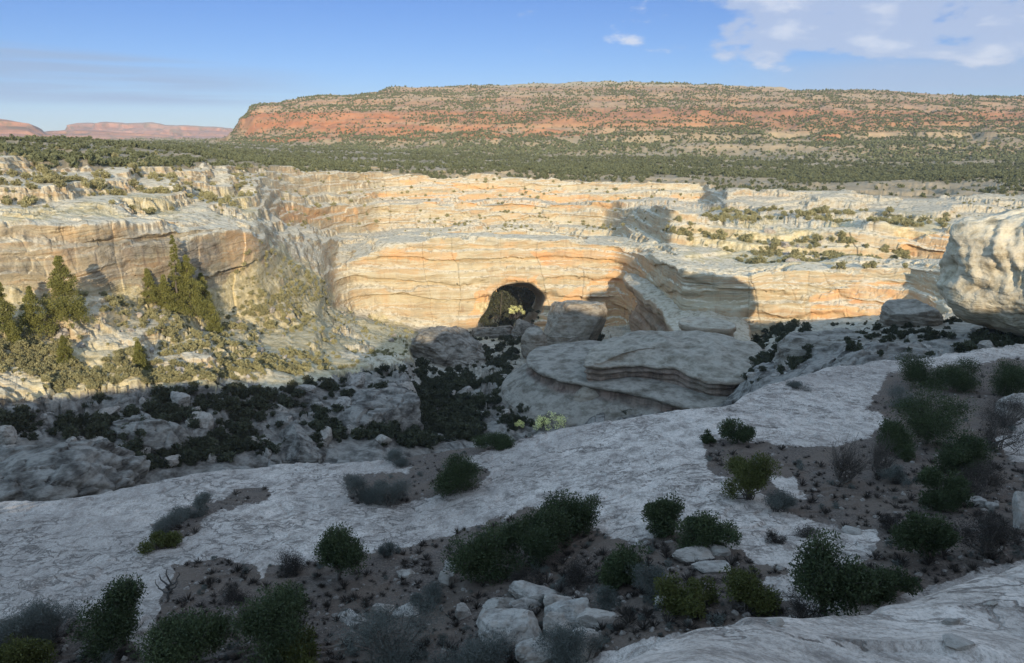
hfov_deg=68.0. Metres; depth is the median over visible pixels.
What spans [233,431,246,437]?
oak shrub
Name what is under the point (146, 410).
oak shrub
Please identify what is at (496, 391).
oak shrub
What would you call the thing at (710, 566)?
rock slab
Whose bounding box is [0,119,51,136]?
distant mesa
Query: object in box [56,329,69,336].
canyon boulder
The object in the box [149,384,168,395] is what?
oak shrub
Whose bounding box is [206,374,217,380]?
desert shrub
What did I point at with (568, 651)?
sagebrush
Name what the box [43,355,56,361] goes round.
desert shrub
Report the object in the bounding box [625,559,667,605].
sagebrush
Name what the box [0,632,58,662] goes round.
leafy shrub
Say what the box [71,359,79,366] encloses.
desert shrub
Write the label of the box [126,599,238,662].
juniper bush
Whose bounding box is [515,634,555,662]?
boulder
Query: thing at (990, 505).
boulder
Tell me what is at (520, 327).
rock outcrop
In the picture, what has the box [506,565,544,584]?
shrub
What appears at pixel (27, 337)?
desert shrub
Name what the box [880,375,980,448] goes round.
juniper bush
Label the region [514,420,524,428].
cottonwood tree
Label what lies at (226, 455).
oak shrub
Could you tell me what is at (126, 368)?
desert shrub
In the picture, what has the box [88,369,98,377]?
desert shrub
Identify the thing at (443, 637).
brush
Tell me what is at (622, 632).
gravel
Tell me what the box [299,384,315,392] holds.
canyon boulder
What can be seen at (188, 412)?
oak shrub
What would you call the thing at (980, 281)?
rounded rock
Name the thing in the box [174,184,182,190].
desert shrub
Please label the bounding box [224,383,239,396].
oak shrub
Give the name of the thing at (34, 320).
fir tree
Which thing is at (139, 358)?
fir tree
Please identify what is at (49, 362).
desert shrub
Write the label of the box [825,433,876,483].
bare shrub
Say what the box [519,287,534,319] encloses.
oak tree
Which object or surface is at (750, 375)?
canyon boulder
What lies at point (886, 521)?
shrub
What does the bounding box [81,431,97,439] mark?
oak shrub
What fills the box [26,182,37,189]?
desert shrub
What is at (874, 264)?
desert shrub
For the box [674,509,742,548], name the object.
juniper bush
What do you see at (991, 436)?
shrub
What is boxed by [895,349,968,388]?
juniper bush
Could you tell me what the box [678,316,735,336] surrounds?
rock butte
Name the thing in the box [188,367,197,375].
desert shrub
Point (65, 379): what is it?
desert shrub
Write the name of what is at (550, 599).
boulder
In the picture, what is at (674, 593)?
leafy shrub
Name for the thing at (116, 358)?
desert shrub
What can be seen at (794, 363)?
oak shrub
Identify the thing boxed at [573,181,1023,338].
canyon wall
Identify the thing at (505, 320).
oak tree
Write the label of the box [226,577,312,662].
juniper bush
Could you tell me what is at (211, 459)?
canyon boulder
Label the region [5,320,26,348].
fir tree
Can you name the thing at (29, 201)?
desert shrub
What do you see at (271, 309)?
canyon boulder
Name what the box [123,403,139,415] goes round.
oak shrub
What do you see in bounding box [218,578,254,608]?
shrub
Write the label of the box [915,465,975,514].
juniper bush
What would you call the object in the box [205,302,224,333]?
fir tree
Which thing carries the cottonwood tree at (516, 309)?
on the canyon floor
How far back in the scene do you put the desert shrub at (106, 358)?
157.58 m
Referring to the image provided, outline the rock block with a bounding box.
[520,327,546,358]
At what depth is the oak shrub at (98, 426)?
137.40 m
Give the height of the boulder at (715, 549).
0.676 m
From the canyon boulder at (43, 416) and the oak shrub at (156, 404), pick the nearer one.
the canyon boulder at (43, 416)
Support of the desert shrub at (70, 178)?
on the canyon wall at (387, 269)
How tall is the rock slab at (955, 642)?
0.131 m
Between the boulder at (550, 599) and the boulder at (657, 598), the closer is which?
the boulder at (657, 598)
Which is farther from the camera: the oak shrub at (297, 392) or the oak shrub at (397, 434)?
the oak shrub at (297, 392)
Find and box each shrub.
[0,177,8,184]
[0,349,7,358]
[0,407,10,419]
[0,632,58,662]
[1,195,12,203]
[2,341,11,348]
[6,170,20,175]
[6,411,28,429]
[9,178,22,185]
[11,411,31,426]
[12,348,24,354]
[14,355,24,361]
[15,339,25,346]
[15,358,26,367]
[19,171,30,178]
[21,196,34,204]
[22,334,33,340]
[23,354,34,360]
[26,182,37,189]
[28,195,38,203]
[33,344,42,350]
[33,362,43,367]
[41,366,49,372]
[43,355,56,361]
[44,359,53,368]
[48,345,57,354]
[52,338,59,344]
[53,173,64,181]
[53,178,66,187]
[55,410,78,423]
[56,369,65,375]
[60,426,78,439]
[61,363,70,369]
[61,376,70,382]
[65,176,75,181]
[65,358,76,365]
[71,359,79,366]
[71,372,80,378]
[72,173,81,180]
[78,374,89,382]
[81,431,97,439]
[83,378,93,384]
[87,180,98,186]
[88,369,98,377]
[89,409,107,423]
[90,382,98,388]
[91,176,105,182]
[93,421,110,435]
[98,380,106,386]
[100,356,111,361]
[101,430,116,438]
[104,362,114,370]
[106,414,117,421]
[109,298,119,307]
[109,378,118,383]
[110,185,121,194]
[111,373,119,380]
[112,356,121,361]
[114,352,124,359]
[116,365,124,372]
[120,364,132,373]
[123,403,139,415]
[126,439,142,450]
[129,179,139,186]
[129,367,142,375]
[129,445,142,451]
[130,428,145,442]
[135,529,182,555]
[136,184,144,190]
[141,376,148,383]
[141,395,162,412]
[142,403,160,413]
[145,328,155,335]
[147,308,156,315]
[147,452,159,463]
[148,207,157,213]
[148,357,159,364]
[148,376,156,383]
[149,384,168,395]
[149,458,158,469]
[154,373,163,378]
[156,185,164,192]
[156,411,173,420]
[160,374,171,382]
[165,326,175,332]
[166,364,175,370]
[166,368,174,375]
[167,385,183,391]
[168,357,178,364]
[171,329,178,334]
[171,442,185,454]
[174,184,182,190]
[175,373,187,381]
[178,447,201,465]
[182,386,193,394]
[182,406,201,417]
[182,436,194,446]
[186,413,199,426]
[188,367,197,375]
[196,398,208,410]
[197,372,205,379]
[201,437,219,449]
[203,399,211,411]
[203,444,222,455]
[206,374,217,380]
[212,398,226,410]
[216,357,223,363]
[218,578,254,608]
[220,451,235,462]
[222,359,230,366]
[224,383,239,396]
[224,395,241,407]
[226,403,240,411]
[228,438,246,453]
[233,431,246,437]
[240,436,253,445]
[245,439,256,450]
[246,397,261,409]
[254,434,266,442]
[255,439,270,451]
[260,388,274,399]
[263,443,281,453]
[273,547,309,577]
[275,622,320,662]
[277,395,293,408]
[290,388,304,397]
[309,419,322,428]
[310,432,320,442]
[311,409,326,419]
[313,432,322,441]
[315,414,329,423]
[315,423,326,432]
[321,378,334,390]
[330,403,344,411]
[332,420,347,434]
[332,428,341,439]
[348,426,365,439]
[362,429,378,439]
[377,421,386,428]
[381,420,397,432]
[393,430,401,439]
[396,431,418,447]
[403,432,419,446]
[410,424,422,430]
[419,390,430,401]
[420,434,437,449]
[422,438,435,447]
[442,391,455,399]
[443,431,457,441]
[452,377,468,389]
[458,424,472,435]
[461,394,475,400]
[472,390,485,397]
[478,421,487,429]
[491,387,500,395]
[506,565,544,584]
[560,556,604,590]
[652,571,720,619]
[717,450,782,499]
[719,563,784,616]
[753,358,764,366]
[757,257,766,262]
[763,527,787,544]
[774,248,781,254]
[779,583,826,617]
[784,354,802,369]
[790,248,799,253]
[790,523,825,538]
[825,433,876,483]
[836,260,847,268]
[862,261,870,268]
[862,431,905,476]
[869,261,879,267]
[875,508,902,532]
[900,218,911,226]
[948,509,1023,562]
[955,456,1009,498]
[974,405,1023,457]
[975,393,1023,426]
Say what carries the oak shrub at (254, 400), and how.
on the canyon floor
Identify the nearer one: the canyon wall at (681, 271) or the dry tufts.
the dry tufts
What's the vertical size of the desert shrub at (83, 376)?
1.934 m
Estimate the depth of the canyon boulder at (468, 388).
230.94 m
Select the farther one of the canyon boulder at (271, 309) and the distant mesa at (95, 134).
the distant mesa at (95, 134)
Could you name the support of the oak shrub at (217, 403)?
on the canyon floor
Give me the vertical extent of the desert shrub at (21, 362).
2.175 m
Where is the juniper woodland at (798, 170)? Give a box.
[0,134,1023,196]
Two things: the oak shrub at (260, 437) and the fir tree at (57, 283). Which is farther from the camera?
the fir tree at (57, 283)
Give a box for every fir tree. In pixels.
[0,282,26,335]
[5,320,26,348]
[17,285,58,337]
[39,255,97,328]
[56,335,80,365]
[131,340,152,370]
[141,268,167,303]
[156,274,180,312]
[167,235,189,310]
[173,255,210,318]
[195,272,222,319]
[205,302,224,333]
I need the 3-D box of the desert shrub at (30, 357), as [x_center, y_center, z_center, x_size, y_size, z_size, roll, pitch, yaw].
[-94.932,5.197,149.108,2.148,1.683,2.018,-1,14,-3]
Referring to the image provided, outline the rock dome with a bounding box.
[574,330,763,402]
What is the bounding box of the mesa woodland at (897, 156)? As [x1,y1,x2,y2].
[103,80,1023,162]
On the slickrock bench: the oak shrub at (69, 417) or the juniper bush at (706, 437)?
the juniper bush at (706, 437)
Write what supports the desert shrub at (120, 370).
on the canyon floor
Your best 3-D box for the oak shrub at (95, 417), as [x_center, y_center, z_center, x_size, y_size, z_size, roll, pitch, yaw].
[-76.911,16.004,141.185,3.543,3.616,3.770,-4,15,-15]
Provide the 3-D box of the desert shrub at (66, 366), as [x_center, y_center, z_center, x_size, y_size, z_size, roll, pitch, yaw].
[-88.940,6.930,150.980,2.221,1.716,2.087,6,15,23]
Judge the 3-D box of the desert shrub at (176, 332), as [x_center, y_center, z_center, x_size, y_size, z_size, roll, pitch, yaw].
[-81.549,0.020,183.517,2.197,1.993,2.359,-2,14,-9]
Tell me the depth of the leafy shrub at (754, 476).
41.63 m
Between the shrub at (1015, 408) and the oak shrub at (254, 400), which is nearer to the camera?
the shrub at (1015, 408)
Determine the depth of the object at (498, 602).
33.84 m
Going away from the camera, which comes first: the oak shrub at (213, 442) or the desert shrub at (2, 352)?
the oak shrub at (213, 442)
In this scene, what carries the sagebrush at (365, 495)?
on the slickrock bench
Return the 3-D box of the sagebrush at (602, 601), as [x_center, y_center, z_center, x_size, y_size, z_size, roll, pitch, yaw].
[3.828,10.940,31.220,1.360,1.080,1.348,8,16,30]
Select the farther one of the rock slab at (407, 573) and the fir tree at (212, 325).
the fir tree at (212, 325)
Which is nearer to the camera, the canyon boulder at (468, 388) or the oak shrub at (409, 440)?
the oak shrub at (409, 440)
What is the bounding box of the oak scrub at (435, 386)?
[0,307,1023,467]
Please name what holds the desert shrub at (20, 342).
on the canyon floor
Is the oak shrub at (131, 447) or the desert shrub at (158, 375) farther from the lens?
the desert shrub at (158, 375)
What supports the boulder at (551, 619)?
on the slickrock bench
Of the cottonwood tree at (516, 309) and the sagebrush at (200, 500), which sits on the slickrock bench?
the sagebrush at (200, 500)
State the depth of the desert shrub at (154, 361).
164.12 m
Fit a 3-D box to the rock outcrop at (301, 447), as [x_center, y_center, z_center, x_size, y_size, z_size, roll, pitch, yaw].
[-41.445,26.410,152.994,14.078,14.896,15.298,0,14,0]
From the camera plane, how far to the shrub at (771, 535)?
35.74 m
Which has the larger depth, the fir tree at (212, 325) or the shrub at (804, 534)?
the fir tree at (212, 325)
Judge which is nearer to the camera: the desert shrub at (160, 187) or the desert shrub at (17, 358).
the desert shrub at (17, 358)
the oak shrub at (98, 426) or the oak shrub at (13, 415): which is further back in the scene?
the oak shrub at (98, 426)
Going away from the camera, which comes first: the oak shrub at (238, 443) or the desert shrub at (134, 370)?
the oak shrub at (238, 443)
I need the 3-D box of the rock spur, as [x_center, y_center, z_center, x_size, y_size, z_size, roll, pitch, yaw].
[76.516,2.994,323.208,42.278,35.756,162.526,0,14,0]
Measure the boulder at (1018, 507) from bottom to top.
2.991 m
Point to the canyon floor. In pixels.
(15, 389)
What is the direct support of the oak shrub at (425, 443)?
on the canyon floor
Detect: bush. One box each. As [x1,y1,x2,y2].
[65,568,147,662]
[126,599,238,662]
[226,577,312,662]
[312,519,370,580]
[429,447,483,497]
[439,518,532,585]
[470,430,516,450]
[501,500,581,568]
[536,487,602,539]
[595,541,652,592]
[640,490,685,539]
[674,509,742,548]
[699,429,716,443]
[717,415,756,443]
[856,563,922,607]
[874,416,918,461]
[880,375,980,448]
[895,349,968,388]
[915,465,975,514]
[926,353,984,394]
[932,428,998,477]
[984,357,1023,395]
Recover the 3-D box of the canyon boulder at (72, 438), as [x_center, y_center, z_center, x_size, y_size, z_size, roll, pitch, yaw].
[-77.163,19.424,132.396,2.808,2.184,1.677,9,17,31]
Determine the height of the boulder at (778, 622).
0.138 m
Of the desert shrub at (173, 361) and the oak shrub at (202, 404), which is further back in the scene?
the desert shrub at (173, 361)
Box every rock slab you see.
[337,609,366,625]
[397,569,414,578]
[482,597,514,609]
[508,580,556,603]
[509,597,541,609]
[672,545,714,563]
[691,560,730,573]
[842,525,861,534]
[942,634,975,650]
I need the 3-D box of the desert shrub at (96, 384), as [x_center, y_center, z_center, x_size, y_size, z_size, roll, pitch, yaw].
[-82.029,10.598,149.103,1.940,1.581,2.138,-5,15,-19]
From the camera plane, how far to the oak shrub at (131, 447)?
133.95 m
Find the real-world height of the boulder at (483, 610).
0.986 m
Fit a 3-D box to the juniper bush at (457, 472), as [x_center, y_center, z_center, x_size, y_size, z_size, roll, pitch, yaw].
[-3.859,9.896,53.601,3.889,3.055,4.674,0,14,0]
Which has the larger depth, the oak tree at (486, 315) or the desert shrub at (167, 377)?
the oak tree at (486, 315)
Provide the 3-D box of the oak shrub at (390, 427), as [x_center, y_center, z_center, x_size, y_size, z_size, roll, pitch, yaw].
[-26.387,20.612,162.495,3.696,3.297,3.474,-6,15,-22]
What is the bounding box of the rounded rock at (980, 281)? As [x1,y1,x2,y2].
[936,208,1023,335]
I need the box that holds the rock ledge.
[618,564,1023,662]
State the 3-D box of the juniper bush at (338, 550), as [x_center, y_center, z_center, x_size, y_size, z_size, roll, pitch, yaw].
[-8.779,11.310,39.264,3.081,4.059,3.115,0,14,0]
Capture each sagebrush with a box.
[0,603,62,646]
[14,595,83,646]
[151,505,187,532]
[180,491,214,518]
[325,589,449,662]
[338,472,378,505]
[369,476,413,507]
[374,538,395,557]
[383,448,411,468]
[408,579,444,610]
[421,625,521,662]
[531,617,611,662]
[591,583,621,611]
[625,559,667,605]
[760,486,797,512]
[785,379,812,391]
[876,463,907,483]
[884,380,917,407]
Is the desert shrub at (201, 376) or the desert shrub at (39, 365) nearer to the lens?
the desert shrub at (39, 365)
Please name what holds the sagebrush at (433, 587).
on the slickrock bench
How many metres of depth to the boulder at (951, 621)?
10.41 m
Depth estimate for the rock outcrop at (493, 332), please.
380.05 m
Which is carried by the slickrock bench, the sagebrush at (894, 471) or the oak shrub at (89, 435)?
the sagebrush at (894, 471)
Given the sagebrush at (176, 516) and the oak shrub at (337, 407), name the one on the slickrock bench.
the sagebrush at (176, 516)
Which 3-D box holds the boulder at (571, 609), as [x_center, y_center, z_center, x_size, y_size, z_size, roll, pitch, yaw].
[2.344,11.509,31.089,2.053,0.968,1.624,0,14,0]
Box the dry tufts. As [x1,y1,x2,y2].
[0,357,1023,662]
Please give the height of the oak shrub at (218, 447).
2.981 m
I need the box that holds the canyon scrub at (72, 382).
[0,146,1021,394]
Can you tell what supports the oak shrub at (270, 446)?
on the canyon floor
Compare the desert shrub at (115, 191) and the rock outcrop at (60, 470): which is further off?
the desert shrub at (115, 191)
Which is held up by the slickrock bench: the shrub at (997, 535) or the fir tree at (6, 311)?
the shrub at (997, 535)
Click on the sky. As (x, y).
(63, 63)
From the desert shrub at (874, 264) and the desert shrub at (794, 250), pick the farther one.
the desert shrub at (794, 250)
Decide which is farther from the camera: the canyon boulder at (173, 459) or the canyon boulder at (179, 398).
the canyon boulder at (179, 398)
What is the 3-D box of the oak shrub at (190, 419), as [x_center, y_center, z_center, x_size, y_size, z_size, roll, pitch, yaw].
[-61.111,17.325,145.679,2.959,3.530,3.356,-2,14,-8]
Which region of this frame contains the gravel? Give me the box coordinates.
[50,384,1023,662]
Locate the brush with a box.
[3,381,1023,662]
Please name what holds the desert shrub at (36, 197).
on the canyon wall at (387, 269)
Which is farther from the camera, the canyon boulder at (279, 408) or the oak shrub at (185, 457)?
the canyon boulder at (279, 408)
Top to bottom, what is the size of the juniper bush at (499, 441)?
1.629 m
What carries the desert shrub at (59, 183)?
on the canyon wall at (387, 269)
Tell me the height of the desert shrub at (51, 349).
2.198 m
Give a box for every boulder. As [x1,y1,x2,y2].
[0,425,16,444]
[40,413,46,418]
[53,332,61,338]
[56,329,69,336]
[65,436,77,441]
[75,342,85,347]
[90,436,103,440]
[98,406,120,415]
[127,328,134,332]
[139,395,145,403]
[139,447,150,453]
[164,454,180,467]
[170,391,189,406]
[191,411,213,430]
[206,453,217,462]
[256,347,263,352]
[265,448,271,458]
[269,307,275,312]
[272,403,288,412]
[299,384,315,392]
[320,426,332,443]
[332,396,351,407]
[346,424,353,433]
[348,373,364,387]
[372,603,393,611]
[375,434,391,443]
[386,383,396,387]
[392,602,419,617]
[402,381,416,392]
[438,570,455,585]
[443,561,460,572]
[455,602,471,620]
[463,386,471,391]
[476,608,485,624]
[477,608,541,653]
[499,409,510,414]
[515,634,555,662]
[543,594,573,607]
[543,611,572,633]
[544,597,590,626]
[559,627,602,662]
[576,607,618,628]
[655,596,667,609]
[707,544,730,555]
[746,372,756,377]
[763,228,776,233]
[767,617,784,626]
[770,372,780,376]
[780,241,788,247]
[785,257,799,261]
[922,343,931,348]
[941,618,960,624]
[966,496,986,507]
[977,340,993,347]
[984,501,999,508]
[986,601,997,605]
[996,393,1023,417]
[1012,491,1023,528]
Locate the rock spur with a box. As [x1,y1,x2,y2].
[622,273,756,343]
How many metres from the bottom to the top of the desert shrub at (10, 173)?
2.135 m
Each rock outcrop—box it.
[0,438,150,501]
[108,411,193,454]
[278,424,326,463]
[335,386,423,429]
[410,326,485,368]
[471,325,512,338]
[511,319,538,338]
[773,328,873,367]
[877,299,943,327]
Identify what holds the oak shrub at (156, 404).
on the canyon floor
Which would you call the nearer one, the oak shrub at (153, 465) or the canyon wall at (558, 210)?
the oak shrub at (153, 465)
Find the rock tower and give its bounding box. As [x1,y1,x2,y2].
[543,300,607,345]
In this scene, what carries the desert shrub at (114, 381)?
on the canyon floor
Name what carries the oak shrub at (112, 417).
on the canyon floor
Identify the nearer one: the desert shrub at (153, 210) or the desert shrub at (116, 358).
the desert shrub at (116, 358)
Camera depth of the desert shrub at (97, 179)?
244.47 m
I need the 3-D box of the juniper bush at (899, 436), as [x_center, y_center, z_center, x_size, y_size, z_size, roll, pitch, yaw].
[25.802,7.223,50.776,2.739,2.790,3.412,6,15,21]
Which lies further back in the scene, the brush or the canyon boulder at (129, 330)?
the canyon boulder at (129, 330)
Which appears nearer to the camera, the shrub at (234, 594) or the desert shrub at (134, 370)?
the shrub at (234, 594)
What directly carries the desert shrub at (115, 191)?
on the canyon wall at (387, 269)
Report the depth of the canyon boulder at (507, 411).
202.53 m
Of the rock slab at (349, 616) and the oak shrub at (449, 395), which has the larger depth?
the oak shrub at (449, 395)
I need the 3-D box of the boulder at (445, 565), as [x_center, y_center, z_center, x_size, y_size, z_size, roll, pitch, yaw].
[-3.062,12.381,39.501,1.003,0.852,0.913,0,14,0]
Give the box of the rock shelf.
[490,340,726,427]
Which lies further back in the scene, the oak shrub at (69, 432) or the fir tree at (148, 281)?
the fir tree at (148, 281)
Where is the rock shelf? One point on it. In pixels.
(542, 381)
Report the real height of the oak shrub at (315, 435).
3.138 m
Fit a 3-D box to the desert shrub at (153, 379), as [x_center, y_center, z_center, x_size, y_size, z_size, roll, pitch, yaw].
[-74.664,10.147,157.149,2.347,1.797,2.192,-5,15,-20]
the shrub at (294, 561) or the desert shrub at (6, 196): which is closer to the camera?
the shrub at (294, 561)
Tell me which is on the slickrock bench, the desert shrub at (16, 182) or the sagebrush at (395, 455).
the sagebrush at (395, 455)
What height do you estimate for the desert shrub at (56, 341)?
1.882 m
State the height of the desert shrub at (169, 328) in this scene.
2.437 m
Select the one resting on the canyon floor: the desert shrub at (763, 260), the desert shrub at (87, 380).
the desert shrub at (87, 380)
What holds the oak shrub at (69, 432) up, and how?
on the canyon floor
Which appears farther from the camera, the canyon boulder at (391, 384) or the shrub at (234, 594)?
the canyon boulder at (391, 384)
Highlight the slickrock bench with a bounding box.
[0,344,1023,662]
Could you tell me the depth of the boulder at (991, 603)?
11.03 m
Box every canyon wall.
[0,155,449,329]
[447,173,574,322]
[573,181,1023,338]
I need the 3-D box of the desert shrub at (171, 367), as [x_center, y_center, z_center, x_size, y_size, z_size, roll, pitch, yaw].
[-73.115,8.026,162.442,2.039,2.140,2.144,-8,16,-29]
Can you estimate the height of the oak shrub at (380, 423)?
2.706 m
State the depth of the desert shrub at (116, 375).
150.77 m
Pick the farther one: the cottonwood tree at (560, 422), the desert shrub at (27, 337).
the cottonwood tree at (560, 422)
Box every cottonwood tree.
[508,305,524,317]
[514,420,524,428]
[533,410,566,429]
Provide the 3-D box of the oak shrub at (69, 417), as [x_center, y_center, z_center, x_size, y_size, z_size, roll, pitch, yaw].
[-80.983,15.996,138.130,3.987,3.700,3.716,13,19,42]
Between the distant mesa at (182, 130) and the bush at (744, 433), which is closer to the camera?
the bush at (744, 433)
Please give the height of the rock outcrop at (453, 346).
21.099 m
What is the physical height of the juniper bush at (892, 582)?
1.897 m
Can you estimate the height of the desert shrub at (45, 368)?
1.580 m
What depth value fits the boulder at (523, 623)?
30.71 m
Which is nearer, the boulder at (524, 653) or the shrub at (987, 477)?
the boulder at (524, 653)
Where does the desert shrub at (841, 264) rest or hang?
on the canyon wall at (681, 271)
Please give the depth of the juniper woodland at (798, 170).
682.58 m
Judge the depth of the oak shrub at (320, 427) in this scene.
155.02 m
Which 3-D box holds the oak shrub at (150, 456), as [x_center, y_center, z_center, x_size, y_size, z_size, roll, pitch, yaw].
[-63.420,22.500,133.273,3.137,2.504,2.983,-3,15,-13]
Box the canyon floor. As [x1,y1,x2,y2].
[0,286,1002,483]
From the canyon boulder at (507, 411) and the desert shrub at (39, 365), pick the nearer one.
the desert shrub at (39, 365)
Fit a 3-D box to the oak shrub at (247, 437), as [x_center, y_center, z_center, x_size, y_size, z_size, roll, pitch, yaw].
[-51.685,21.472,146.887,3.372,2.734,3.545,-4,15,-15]
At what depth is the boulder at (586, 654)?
27.85 m
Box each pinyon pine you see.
[786,527,884,615]
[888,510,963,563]
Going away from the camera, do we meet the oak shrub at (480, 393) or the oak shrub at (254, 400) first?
the oak shrub at (254, 400)
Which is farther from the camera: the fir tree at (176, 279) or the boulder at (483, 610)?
the fir tree at (176, 279)
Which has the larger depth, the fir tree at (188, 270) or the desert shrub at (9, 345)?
the fir tree at (188, 270)
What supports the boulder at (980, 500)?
on the slickrock bench
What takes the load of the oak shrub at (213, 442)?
on the canyon floor
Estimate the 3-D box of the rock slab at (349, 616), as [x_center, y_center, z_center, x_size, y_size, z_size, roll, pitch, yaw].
[-7.461,13.365,35.211,1.619,0.508,1.347,0,14,0]
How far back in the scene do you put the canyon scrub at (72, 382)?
244.09 m
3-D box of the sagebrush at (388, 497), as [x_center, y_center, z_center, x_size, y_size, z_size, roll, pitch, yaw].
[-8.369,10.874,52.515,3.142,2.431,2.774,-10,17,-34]
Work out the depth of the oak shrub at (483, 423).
190.83 m
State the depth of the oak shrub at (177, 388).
153.56 m
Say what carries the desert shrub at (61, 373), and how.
on the canyon floor
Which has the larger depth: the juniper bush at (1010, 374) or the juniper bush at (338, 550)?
the juniper bush at (1010, 374)
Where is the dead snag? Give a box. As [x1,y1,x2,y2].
[155,569,179,599]
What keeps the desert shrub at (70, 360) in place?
on the canyon floor
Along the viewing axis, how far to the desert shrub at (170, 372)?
161.01 m
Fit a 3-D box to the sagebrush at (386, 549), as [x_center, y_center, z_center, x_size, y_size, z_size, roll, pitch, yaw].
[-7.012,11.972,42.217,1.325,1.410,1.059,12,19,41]
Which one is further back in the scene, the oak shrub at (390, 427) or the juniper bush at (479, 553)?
the oak shrub at (390, 427)
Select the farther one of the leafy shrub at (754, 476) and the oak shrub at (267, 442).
the oak shrub at (267, 442)
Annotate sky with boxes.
[0,0,1023,131]
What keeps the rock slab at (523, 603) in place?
on the slickrock bench
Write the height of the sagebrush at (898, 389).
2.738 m
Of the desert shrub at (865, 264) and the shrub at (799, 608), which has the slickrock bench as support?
the shrub at (799, 608)
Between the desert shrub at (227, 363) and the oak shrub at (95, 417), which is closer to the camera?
the oak shrub at (95, 417)
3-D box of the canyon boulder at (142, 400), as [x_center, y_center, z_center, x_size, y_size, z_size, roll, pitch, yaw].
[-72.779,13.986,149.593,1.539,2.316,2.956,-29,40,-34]
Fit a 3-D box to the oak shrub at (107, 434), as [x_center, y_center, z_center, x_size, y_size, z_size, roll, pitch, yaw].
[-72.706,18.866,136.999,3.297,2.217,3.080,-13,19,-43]
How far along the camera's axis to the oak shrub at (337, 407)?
168.65 m
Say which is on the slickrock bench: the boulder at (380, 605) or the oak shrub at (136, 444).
the boulder at (380, 605)
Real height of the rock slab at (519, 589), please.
1.090 m
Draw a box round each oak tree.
[478,302,494,326]
[490,286,510,324]
[497,317,512,325]
[503,285,524,326]
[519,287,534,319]
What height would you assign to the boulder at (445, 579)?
1.078 m
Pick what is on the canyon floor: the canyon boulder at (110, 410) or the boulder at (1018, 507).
the canyon boulder at (110, 410)
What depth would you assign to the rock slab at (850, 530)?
37.41 m
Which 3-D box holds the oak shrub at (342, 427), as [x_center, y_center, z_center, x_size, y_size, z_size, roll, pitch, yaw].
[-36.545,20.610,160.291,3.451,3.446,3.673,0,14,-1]
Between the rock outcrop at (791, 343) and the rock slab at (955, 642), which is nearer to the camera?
the rock slab at (955, 642)
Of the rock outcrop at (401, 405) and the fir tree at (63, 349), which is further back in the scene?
the rock outcrop at (401, 405)
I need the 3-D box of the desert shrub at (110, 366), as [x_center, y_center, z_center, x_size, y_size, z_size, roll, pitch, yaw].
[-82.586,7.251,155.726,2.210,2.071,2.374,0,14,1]
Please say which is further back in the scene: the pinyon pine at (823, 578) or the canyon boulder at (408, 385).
the canyon boulder at (408, 385)
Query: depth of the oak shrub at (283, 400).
163.75 m
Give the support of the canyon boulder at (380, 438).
on the canyon floor
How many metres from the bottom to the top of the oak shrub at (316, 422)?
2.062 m
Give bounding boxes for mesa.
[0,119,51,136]
[45,130,206,138]
[65,122,232,138]
[106,81,1023,161]
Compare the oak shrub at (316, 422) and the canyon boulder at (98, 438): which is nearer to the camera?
the canyon boulder at (98, 438)
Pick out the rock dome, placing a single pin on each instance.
(715, 364)
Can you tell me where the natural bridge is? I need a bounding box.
[448,233,573,331]
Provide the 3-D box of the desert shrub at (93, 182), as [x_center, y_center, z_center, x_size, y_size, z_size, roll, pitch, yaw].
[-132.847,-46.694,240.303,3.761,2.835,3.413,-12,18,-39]
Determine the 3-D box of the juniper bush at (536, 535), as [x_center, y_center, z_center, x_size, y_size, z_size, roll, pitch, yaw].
[1.527,10.026,37.835,3.712,3.607,3.983,-6,15,-22]
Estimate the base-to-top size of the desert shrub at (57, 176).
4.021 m
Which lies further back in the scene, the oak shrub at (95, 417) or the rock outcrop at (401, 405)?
the rock outcrop at (401, 405)
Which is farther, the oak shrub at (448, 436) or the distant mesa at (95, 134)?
the distant mesa at (95, 134)
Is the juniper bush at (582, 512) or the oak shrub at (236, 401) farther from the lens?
the oak shrub at (236, 401)
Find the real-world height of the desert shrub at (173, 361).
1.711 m
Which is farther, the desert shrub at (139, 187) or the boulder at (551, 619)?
the desert shrub at (139, 187)
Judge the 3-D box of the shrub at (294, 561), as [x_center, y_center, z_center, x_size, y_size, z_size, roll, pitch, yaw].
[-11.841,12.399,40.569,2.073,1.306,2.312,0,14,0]
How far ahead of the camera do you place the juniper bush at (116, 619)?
32.75 m
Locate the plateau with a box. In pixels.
[0,139,1023,198]
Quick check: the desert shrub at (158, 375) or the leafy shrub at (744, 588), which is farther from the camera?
the desert shrub at (158, 375)
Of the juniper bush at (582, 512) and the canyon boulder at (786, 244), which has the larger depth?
the canyon boulder at (786, 244)
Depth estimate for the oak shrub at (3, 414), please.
130.13 m
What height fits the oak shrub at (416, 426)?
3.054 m
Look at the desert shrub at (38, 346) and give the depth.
152.74 m
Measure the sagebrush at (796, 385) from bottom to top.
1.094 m
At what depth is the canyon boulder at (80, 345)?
159.99 m
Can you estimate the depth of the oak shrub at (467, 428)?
182.86 m
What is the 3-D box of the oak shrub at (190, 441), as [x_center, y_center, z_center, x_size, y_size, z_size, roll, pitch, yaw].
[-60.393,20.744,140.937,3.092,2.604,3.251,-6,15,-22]
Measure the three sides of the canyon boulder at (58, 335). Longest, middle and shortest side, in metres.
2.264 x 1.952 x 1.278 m
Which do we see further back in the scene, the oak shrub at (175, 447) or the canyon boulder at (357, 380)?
the canyon boulder at (357, 380)
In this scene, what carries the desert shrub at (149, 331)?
on the canyon floor
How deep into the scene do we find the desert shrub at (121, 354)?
159.43 m
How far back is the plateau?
603.65 m

